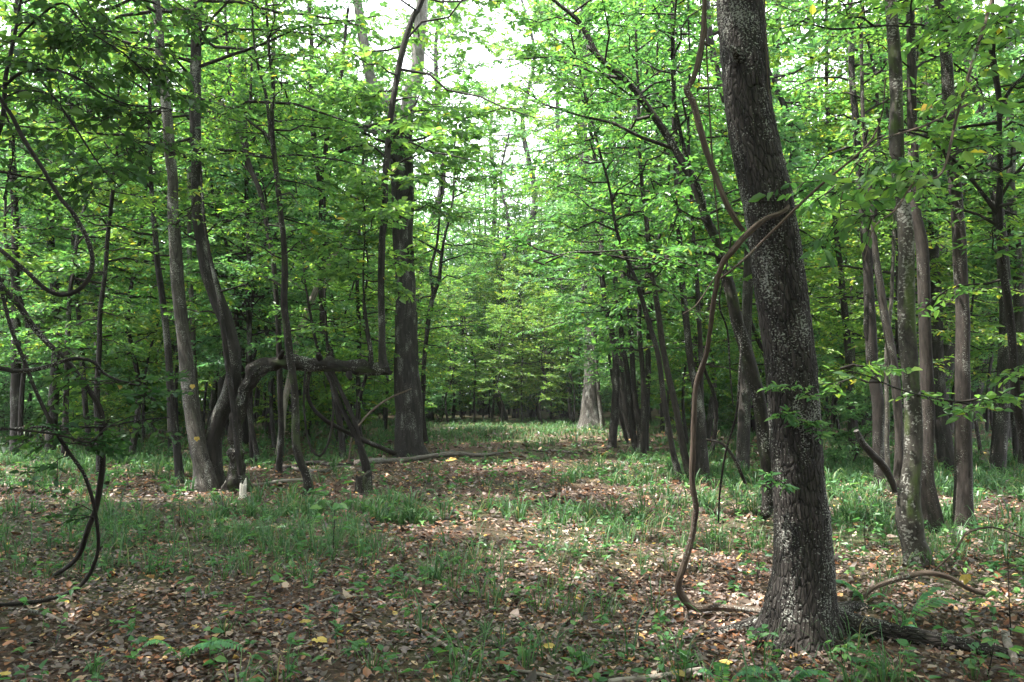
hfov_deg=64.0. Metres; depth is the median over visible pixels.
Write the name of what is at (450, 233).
distant woods
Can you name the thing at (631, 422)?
tree
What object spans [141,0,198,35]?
tall tree
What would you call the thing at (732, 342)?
understory tree
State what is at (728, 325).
understory tree
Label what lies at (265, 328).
slender tree
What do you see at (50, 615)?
stick
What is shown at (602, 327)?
understory tree
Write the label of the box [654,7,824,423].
tall tree
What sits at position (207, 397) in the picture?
shrub
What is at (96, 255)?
slender tree
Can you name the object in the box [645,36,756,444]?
slender tree
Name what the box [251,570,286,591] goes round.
seedling
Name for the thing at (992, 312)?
slender tree
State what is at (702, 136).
vine
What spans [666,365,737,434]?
shrub
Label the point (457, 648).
seedling
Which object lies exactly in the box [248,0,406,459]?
tree
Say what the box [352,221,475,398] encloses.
understory tree
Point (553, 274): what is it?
slender tree
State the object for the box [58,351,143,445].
shrub
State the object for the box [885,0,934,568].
tree
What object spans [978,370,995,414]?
shrub
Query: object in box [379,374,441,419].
shrub
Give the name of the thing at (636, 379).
understory tree
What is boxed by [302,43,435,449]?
tree
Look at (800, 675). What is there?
fern
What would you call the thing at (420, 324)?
understory tree
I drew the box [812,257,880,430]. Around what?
understory tree
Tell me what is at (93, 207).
understory tree
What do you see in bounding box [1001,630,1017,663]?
log
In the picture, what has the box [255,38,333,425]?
slender tree
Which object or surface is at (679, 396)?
shrub
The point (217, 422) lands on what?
tree
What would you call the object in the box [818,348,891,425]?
shrub
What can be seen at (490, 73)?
sky
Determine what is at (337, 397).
sapling
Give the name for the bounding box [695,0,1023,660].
tree
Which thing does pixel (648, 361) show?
tree
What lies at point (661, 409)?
understory tree
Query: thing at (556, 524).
stick
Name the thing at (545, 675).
stick
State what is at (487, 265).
understory tree
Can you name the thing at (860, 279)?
slender tree
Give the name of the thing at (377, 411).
shrub
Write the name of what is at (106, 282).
slender tree
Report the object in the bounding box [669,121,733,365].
slender tree
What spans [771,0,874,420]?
tall tree
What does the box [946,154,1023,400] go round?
understory tree
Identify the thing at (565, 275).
understory tree
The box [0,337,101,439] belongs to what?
shrub
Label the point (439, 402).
shrub
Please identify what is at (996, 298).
understory tree
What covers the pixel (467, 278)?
understory tree
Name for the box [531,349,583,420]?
shrub
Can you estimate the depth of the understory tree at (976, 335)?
18.16 m
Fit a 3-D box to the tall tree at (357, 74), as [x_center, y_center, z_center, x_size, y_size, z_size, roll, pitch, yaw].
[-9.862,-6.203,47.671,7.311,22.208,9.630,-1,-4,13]
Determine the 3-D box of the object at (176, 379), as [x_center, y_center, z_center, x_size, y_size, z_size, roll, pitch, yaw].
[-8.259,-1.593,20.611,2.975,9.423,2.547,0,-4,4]
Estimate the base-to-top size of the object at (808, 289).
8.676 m
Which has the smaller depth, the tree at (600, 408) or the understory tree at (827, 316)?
the understory tree at (827, 316)
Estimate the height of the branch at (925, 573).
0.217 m
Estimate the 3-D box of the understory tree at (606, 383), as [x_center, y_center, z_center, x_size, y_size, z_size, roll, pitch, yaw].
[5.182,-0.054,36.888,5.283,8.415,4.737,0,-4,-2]
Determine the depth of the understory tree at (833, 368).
27.52 m
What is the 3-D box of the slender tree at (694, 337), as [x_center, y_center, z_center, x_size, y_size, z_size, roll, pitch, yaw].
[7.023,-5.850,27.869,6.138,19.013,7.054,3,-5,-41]
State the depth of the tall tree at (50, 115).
39.48 m
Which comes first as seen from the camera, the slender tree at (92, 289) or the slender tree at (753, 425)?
the slender tree at (92, 289)
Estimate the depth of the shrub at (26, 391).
24.42 m
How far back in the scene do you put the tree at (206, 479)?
13.18 m
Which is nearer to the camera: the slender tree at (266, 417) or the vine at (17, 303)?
the vine at (17, 303)
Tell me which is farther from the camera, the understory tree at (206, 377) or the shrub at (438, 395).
the shrub at (438, 395)
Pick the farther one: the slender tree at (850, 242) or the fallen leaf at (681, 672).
the slender tree at (850, 242)
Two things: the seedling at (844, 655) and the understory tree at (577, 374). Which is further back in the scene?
the understory tree at (577, 374)
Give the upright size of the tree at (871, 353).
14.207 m
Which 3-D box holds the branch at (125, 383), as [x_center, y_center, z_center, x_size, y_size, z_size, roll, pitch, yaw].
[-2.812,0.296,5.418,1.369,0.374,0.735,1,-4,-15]
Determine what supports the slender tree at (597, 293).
on the ground at (338, 667)
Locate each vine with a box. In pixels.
[0,96,94,296]
[0,275,114,606]
[0,282,105,576]
[200,173,243,475]
[303,370,333,456]
[305,372,395,455]
[347,388,411,461]
[675,0,789,618]
[683,0,744,243]
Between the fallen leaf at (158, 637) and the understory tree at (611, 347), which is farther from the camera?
the understory tree at (611, 347)
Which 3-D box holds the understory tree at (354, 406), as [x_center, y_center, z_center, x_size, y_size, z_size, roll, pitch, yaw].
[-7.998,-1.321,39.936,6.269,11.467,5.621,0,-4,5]
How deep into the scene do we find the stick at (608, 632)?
5.23 m
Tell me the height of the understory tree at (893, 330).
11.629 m
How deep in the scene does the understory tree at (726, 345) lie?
47.17 m
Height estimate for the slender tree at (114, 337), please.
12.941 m
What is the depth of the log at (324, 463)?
16.78 m
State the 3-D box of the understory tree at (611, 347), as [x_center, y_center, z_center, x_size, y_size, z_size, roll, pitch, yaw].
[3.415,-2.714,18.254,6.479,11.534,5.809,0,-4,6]
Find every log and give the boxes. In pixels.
[252,478,302,485]
[282,464,361,472]
[286,460,353,468]
[354,451,512,465]
[538,450,581,454]
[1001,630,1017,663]
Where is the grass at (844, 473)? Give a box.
[0,415,1023,681]
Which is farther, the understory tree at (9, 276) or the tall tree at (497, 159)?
the tall tree at (497, 159)
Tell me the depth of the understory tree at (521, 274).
49.08 m
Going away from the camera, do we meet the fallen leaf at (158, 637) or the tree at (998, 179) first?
the fallen leaf at (158, 637)
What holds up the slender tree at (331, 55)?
on the ground at (338, 667)
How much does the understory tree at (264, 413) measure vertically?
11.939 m
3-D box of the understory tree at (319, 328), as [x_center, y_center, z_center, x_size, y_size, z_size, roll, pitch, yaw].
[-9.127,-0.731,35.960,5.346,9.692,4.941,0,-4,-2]
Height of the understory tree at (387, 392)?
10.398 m
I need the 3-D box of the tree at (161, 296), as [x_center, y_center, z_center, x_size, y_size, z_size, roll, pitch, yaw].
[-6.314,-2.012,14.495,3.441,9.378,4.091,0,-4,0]
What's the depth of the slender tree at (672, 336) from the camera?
38.27 m
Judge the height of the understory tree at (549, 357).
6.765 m
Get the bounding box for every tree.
[0,0,63,231]
[0,0,115,457]
[0,0,154,437]
[0,0,157,421]
[0,0,205,453]
[0,0,222,461]
[0,0,354,491]
[0,0,408,488]
[0,1,146,425]
[0,8,168,269]
[0,43,144,459]
[0,90,132,429]
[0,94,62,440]
[0,111,49,423]
[0,138,121,389]
[0,218,70,383]
[0,223,36,401]
[2,0,161,453]
[4,220,119,433]
[8,0,204,445]
[17,44,204,477]
[21,202,165,390]
[24,0,261,453]
[24,108,146,366]
[37,0,253,483]
[40,114,163,418]
[82,0,273,448]
[87,17,371,386]
[88,213,186,379]
[98,1,185,419]
[99,216,210,429]
[102,223,158,424]
[105,16,267,399]
[106,2,329,437]
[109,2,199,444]
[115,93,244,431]
[117,0,277,392]
[123,52,256,347]
[123,84,378,464]
[137,241,213,420]
[138,0,316,463]
[138,0,377,447]
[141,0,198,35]
[144,0,343,472]
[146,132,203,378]
[150,44,308,426]
[150,173,275,383]
[164,0,592,457]
[168,136,277,434]
[169,0,363,494]
[183,130,387,449]
[185,165,363,386]
[198,160,314,427]
[199,79,315,438]
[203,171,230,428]
[219,201,353,392]
[221,0,543,491]
[228,99,339,431]
[244,207,365,428]
[245,139,299,423]
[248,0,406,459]
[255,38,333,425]
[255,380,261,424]
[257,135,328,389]
[261,188,375,420]
[275,156,366,454]
[284,40,377,433]
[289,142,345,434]
[301,251,355,426]
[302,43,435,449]
[304,157,464,448]
[312,200,394,408]
[318,183,465,396]
[323,56,390,419]
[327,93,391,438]
[327,184,458,432]
[329,252,394,408]
[330,159,392,337]
[338,218,483,395]
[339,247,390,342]
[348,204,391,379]
[350,170,395,419]
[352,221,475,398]
[354,0,532,419]
[362,242,462,388]
[364,302,419,419]
[371,76,519,443]
[388,258,454,385]
[417,264,512,423]
[420,262,491,418]
[426,264,502,420]
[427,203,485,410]
[432,240,515,421]
[433,193,491,416]
[435,0,612,416]
[437,284,504,415]
[440,76,547,414]
[451,263,517,416]
[452,240,543,420]
[456,241,530,412]
[456,276,523,417]
[456,303,532,422]
[461,118,558,419]
[465,273,531,415]
[468,0,641,428]
[472,192,553,417]
[473,265,573,423]
[479,252,562,417]
[483,0,816,521]
[488,0,611,417]
[493,290,581,423]
[501,0,668,447]
[502,292,584,424]
[504,0,714,481]
[504,211,581,418]
[504,285,558,418]
[512,163,575,415]
[515,171,685,443]
[517,0,725,437]
[518,0,779,477]
[518,210,601,419]
[521,0,817,460]
[525,276,581,416]
[527,249,603,419]
[537,28,700,452]
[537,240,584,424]
[542,153,634,421]
[546,137,611,430]
[547,34,701,452]
[551,0,882,470]
[553,276,601,391]
[556,4,713,450]
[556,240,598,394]
[556,266,640,390]
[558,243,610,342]
[559,33,656,229]
[567,109,674,424]
[570,165,701,427]
[571,131,715,431]
[571,255,672,393]
[571,289,676,394]
[577,0,723,429]
[582,0,781,479]
[587,126,821,455]
[602,262,666,396]
[603,165,755,445]
[614,0,806,434]
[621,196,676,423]
[627,150,714,424]
[635,282,714,378]
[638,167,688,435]
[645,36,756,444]
[653,0,918,344]
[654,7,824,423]
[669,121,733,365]
[679,166,824,393]
[684,0,1012,490]
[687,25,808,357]
[693,169,894,391]
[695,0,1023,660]
[697,0,851,294]
[704,66,830,435]
[705,277,756,380]
[706,299,732,404]
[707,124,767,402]
[715,253,858,393]
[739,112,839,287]
[742,0,1023,436]
[766,0,937,460]
[766,0,1023,463]
[767,0,1023,532]
[768,0,994,495]
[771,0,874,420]
[771,0,1023,473]
[773,0,1023,442]
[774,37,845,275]
[783,0,1023,529]
[795,141,943,428]
[797,0,1023,360]
[798,0,1023,471]
[803,14,916,352]
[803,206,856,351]
[803,220,918,431]
[806,41,893,429]
[807,69,1012,429]
[808,193,916,430]
[808,242,866,426]
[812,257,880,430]
[816,281,859,426]
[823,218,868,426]
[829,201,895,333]
[842,42,996,435]
[849,4,995,427]
[849,217,918,380]
[850,77,1023,380]
[864,0,1023,467]
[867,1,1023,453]
[877,0,1023,442]
[877,58,1023,460]
[879,194,998,388]
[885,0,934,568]
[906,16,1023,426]
[936,0,1023,428]
[942,234,997,403]
[944,34,1022,353]
[946,114,1023,372]
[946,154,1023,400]
[950,107,1023,342]
[952,190,1023,430]
[967,153,1023,251]
[968,204,1023,322]
[969,293,998,384]
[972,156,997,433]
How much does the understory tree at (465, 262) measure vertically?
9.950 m
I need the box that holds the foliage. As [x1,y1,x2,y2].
[0,0,240,211]
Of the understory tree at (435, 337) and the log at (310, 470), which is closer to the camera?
the log at (310, 470)
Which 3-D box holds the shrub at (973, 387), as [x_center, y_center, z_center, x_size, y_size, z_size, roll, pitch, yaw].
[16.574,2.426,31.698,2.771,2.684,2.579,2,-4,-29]
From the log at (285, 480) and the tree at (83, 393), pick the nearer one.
the log at (285, 480)
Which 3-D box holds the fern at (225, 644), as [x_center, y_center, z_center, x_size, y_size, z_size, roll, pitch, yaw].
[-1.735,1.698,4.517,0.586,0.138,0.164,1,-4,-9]
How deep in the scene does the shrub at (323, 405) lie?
24.24 m
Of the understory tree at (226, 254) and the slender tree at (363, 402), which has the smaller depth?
the understory tree at (226, 254)
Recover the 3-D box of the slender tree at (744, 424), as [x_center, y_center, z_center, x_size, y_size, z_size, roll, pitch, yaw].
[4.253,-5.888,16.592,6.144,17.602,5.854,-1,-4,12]
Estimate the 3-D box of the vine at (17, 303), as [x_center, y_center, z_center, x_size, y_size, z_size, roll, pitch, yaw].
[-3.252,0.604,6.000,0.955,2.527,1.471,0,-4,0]
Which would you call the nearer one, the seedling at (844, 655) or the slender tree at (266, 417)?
the seedling at (844, 655)
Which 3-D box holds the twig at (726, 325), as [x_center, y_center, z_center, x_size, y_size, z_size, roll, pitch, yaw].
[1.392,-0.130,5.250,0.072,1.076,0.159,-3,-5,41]
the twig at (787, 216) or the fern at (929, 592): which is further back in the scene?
the fern at (929, 592)
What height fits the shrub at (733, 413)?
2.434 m
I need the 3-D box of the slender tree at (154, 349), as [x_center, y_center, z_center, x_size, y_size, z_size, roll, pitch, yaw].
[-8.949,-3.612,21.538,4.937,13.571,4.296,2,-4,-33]
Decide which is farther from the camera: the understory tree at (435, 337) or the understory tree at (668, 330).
the understory tree at (668, 330)
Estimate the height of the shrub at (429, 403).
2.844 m
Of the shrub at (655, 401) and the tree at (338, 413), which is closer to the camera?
the tree at (338, 413)
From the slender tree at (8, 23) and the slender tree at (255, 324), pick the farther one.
the slender tree at (255, 324)
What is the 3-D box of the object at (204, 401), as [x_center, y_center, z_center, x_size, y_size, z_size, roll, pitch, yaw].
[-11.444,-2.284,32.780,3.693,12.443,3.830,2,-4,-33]
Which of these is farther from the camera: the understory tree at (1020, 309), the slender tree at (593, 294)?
the slender tree at (593, 294)
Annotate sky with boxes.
[0,0,1023,386]
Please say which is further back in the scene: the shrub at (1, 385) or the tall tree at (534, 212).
the tall tree at (534, 212)
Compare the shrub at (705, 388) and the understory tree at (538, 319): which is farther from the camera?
the understory tree at (538, 319)
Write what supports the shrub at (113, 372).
on the ground at (338, 667)
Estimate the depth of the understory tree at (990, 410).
32.36 m
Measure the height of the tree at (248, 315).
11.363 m
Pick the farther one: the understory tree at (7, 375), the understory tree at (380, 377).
the understory tree at (380, 377)
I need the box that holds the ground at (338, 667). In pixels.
[0,407,1023,681]
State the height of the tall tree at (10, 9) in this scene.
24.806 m
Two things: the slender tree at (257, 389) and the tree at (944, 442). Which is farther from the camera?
the slender tree at (257, 389)
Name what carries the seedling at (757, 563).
on the ground at (338, 667)
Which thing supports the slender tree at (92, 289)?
on the ground at (338, 667)
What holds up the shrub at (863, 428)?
on the ground at (338, 667)
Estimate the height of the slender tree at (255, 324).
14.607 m
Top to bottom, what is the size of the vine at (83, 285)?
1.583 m
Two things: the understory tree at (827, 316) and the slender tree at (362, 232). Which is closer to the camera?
the understory tree at (827, 316)
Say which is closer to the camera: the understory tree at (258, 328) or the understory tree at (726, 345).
the understory tree at (258, 328)
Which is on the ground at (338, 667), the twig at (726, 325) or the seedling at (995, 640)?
the seedling at (995, 640)
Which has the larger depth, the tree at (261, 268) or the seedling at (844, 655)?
the tree at (261, 268)
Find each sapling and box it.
[253,215,370,472]
[263,234,390,472]
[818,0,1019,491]
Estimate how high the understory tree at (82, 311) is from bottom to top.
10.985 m
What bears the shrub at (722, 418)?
on the ground at (338, 667)
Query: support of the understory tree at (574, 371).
on the ground at (338, 667)
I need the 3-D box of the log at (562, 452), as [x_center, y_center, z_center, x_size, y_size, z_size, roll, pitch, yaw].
[1.167,2.860,21.181,0.152,0.093,1.786,3,-5,-36]
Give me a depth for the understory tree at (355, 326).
37.05 m
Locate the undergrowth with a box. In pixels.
[0,434,1023,681]
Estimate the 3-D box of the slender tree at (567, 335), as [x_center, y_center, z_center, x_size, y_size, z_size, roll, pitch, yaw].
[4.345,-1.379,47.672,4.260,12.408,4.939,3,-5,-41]
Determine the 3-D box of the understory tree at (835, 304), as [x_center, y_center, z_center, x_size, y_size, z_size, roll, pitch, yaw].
[10.456,-2.047,21.412,6.068,10.502,4.748,3,-4,-35]
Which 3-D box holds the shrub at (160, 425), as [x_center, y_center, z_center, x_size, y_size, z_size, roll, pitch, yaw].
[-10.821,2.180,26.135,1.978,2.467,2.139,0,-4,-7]
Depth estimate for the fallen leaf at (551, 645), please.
4.91 m
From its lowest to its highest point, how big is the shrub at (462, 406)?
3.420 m
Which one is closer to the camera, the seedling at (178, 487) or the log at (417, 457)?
the seedling at (178, 487)
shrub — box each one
[0,305,72,424]
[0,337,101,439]
[0,356,50,443]
[0,373,28,424]
[24,367,129,447]
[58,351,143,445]
[73,288,188,439]
[106,341,198,435]
[139,347,215,412]
[140,375,207,430]
[200,363,212,407]
[253,298,355,437]
[296,329,394,443]
[300,346,392,428]
[366,388,390,418]
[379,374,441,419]
[388,377,437,414]
[420,355,474,421]
[444,368,487,418]
[476,365,531,417]
[498,363,551,418]
[503,357,545,417]
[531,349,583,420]
[559,361,611,417]
[601,380,640,411]
[635,341,687,409]
[650,360,727,427]
[653,380,705,431]
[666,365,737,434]
[675,365,735,418]
[676,354,763,433]
[719,353,764,413]
[725,340,829,419]
[728,380,754,419]
[817,354,903,464]
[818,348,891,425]
[820,358,864,414]
[948,378,984,398]
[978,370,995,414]
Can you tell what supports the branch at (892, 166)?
attached to the tree at (801, 593)
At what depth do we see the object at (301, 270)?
29.37 m
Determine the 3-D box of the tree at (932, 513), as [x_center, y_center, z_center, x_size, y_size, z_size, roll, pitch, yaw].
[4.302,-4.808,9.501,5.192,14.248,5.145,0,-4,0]
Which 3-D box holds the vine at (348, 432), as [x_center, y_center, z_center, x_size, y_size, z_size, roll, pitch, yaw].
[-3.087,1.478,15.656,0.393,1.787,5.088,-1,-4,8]
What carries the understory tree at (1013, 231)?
on the ground at (338, 667)
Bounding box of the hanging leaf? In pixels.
[917,94,932,110]
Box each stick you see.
[8,607,76,628]
[318,595,385,603]
[406,622,483,667]
[504,668,566,680]
[517,517,602,532]
[590,629,643,634]
[608,667,701,681]
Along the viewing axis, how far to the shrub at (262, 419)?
26.93 m
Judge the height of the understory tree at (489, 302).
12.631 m
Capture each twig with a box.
[706,439,746,483]
[718,237,733,404]
[718,326,742,522]
[720,78,885,278]
[936,526,1023,568]
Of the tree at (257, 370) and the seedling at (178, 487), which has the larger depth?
the tree at (257, 370)
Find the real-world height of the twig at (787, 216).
1.089 m
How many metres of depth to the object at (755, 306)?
27.24 m
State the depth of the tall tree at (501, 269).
45.86 m
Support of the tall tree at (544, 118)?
on the ground at (338, 667)
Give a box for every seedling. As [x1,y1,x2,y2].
[158,478,197,524]
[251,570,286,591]
[309,476,353,548]
[441,638,470,654]
[737,550,772,581]
[748,626,778,650]
[825,640,855,662]
[845,503,884,548]
[963,626,1023,675]
[967,550,1023,637]
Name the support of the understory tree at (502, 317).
on the ground at (338, 667)
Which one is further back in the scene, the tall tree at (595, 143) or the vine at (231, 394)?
the tall tree at (595, 143)
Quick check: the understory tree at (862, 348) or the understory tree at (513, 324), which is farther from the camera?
the understory tree at (513, 324)
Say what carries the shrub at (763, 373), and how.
on the ground at (338, 667)
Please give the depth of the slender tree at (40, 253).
35.94 m
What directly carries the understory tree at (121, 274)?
on the ground at (338, 667)
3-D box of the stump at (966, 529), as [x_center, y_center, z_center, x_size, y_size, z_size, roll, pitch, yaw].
[4.809,2.061,8.761,0.272,0.143,0.252,0,-4,0]
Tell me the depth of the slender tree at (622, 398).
27.87 m
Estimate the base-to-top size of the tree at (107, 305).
8.201 m
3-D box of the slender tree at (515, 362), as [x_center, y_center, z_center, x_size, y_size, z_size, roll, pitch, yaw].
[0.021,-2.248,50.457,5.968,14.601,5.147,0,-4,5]
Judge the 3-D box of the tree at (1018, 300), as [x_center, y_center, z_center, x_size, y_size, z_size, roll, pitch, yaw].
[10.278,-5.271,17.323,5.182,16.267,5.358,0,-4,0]
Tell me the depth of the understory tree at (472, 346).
55.12 m
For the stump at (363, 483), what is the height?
0.399 m
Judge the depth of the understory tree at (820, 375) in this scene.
25.79 m
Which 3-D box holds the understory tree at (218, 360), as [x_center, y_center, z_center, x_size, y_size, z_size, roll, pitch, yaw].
[-5.789,-1.444,18.714,5.006,9.011,4.974,-1,-4,12]
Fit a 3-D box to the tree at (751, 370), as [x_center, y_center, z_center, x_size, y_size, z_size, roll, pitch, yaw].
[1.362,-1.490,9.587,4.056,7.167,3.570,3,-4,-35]
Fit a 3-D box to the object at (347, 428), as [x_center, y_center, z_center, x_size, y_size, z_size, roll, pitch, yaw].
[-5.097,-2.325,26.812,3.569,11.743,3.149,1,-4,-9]
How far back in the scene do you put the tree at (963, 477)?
9.14 m
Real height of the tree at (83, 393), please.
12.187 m
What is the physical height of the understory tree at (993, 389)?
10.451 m
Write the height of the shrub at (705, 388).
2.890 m
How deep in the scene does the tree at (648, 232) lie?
14.19 m
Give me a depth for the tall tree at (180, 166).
44.03 m
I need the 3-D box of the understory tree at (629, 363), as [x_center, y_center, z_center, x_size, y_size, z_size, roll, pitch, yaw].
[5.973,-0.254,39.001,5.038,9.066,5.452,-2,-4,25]
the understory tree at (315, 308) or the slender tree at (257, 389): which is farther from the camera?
the slender tree at (257, 389)
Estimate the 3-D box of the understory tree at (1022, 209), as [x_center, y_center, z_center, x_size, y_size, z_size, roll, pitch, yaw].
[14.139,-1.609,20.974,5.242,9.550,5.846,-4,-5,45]
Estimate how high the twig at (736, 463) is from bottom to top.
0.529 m
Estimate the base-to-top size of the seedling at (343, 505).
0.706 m
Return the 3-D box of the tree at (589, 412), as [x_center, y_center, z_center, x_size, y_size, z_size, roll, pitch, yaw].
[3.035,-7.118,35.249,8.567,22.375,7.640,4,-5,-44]
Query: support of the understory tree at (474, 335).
on the ground at (338, 667)
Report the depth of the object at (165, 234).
26.93 m
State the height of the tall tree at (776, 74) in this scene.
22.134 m
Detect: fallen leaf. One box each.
[0,671,10,675]
[149,635,164,639]
[300,619,311,622]
[312,636,326,641]
[543,643,554,647]
[670,669,684,676]
[719,659,731,663]
[956,563,970,584]
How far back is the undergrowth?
6.87 m
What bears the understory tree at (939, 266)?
on the ground at (338, 667)
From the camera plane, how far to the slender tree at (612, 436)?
23.32 m
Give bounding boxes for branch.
[0,357,193,412]
[0,386,168,459]
[0,408,182,458]
[748,99,979,268]
[818,0,1023,260]
[853,429,897,492]
[862,570,991,598]
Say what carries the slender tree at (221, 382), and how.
on the ground at (338, 667)
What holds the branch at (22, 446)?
attached to the vine at (17, 303)
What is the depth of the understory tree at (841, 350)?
25.34 m
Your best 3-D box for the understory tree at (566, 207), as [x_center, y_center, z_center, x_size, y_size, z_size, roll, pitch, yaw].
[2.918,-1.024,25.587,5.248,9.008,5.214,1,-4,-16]
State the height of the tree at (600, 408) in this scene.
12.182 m
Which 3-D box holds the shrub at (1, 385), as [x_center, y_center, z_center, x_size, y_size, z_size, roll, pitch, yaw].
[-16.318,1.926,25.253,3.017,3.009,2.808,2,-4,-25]
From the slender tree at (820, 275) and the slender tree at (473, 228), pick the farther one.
the slender tree at (473, 228)
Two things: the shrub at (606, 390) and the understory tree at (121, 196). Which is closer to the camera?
the understory tree at (121, 196)
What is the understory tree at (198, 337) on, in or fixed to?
on the ground at (338, 667)
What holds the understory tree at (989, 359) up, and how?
on the ground at (338, 667)
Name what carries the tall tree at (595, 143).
on the ground at (338, 667)
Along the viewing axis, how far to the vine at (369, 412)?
16.87 m
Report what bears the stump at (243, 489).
on the ground at (338, 667)
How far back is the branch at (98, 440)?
5.29 m
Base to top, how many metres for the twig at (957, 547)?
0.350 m
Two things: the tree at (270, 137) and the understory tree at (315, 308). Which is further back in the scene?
the understory tree at (315, 308)
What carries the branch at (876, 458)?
on the ground at (338, 667)
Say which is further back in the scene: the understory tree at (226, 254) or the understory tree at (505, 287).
the understory tree at (505, 287)
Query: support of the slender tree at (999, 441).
on the ground at (338, 667)
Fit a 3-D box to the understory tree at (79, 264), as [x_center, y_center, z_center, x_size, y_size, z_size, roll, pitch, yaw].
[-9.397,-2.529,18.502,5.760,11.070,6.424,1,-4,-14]
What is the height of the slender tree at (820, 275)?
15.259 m
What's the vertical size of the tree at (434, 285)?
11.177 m
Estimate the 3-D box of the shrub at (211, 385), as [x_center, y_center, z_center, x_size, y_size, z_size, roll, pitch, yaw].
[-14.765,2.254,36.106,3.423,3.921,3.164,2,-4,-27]
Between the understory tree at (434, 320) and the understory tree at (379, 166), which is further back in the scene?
the understory tree at (434, 320)
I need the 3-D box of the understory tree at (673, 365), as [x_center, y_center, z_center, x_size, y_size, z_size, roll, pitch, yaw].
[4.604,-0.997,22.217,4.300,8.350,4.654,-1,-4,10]
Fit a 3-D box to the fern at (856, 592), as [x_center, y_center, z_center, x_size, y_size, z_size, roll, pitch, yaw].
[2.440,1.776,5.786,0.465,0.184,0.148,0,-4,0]
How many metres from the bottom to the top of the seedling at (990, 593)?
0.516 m
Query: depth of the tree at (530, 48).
13.91 m
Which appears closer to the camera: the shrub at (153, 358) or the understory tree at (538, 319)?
the shrub at (153, 358)
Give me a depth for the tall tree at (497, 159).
58.41 m
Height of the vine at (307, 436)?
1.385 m
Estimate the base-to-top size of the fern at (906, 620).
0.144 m
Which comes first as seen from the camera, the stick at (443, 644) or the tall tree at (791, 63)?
the stick at (443, 644)
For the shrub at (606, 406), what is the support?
on the ground at (338, 667)
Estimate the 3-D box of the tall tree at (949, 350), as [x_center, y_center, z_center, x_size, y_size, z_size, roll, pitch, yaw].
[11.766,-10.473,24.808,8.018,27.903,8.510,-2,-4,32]
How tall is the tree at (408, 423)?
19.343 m
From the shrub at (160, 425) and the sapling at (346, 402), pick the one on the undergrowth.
the sapling at (346, 402)
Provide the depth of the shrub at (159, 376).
28.60 m
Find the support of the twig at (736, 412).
hanging from the tree at (801, 593)
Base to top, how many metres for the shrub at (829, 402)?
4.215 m
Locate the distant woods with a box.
[0,23,1022,416]
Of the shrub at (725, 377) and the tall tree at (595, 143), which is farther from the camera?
the tall tree at (595, 143)
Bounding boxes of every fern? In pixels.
[137,639,250,660]
[693,662,763,681]
[732,661,836,681]
[836,579,891,601]
[872,586,965,623]
[891,614,917,627]
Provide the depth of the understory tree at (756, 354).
20.69 m
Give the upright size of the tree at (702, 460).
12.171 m
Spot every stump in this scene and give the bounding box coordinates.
[238,478,246,498]
[352,470,373,494]
[955,526,969,535]
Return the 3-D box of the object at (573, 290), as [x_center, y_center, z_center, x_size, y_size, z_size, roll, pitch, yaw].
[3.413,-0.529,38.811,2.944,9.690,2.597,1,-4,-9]
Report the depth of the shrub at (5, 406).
23.46 m
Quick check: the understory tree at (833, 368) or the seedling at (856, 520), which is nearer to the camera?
the seedling at (856, 520)
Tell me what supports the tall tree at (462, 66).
on the ground at (338, 667)
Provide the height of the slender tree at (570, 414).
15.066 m
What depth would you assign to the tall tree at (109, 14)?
44.21 m

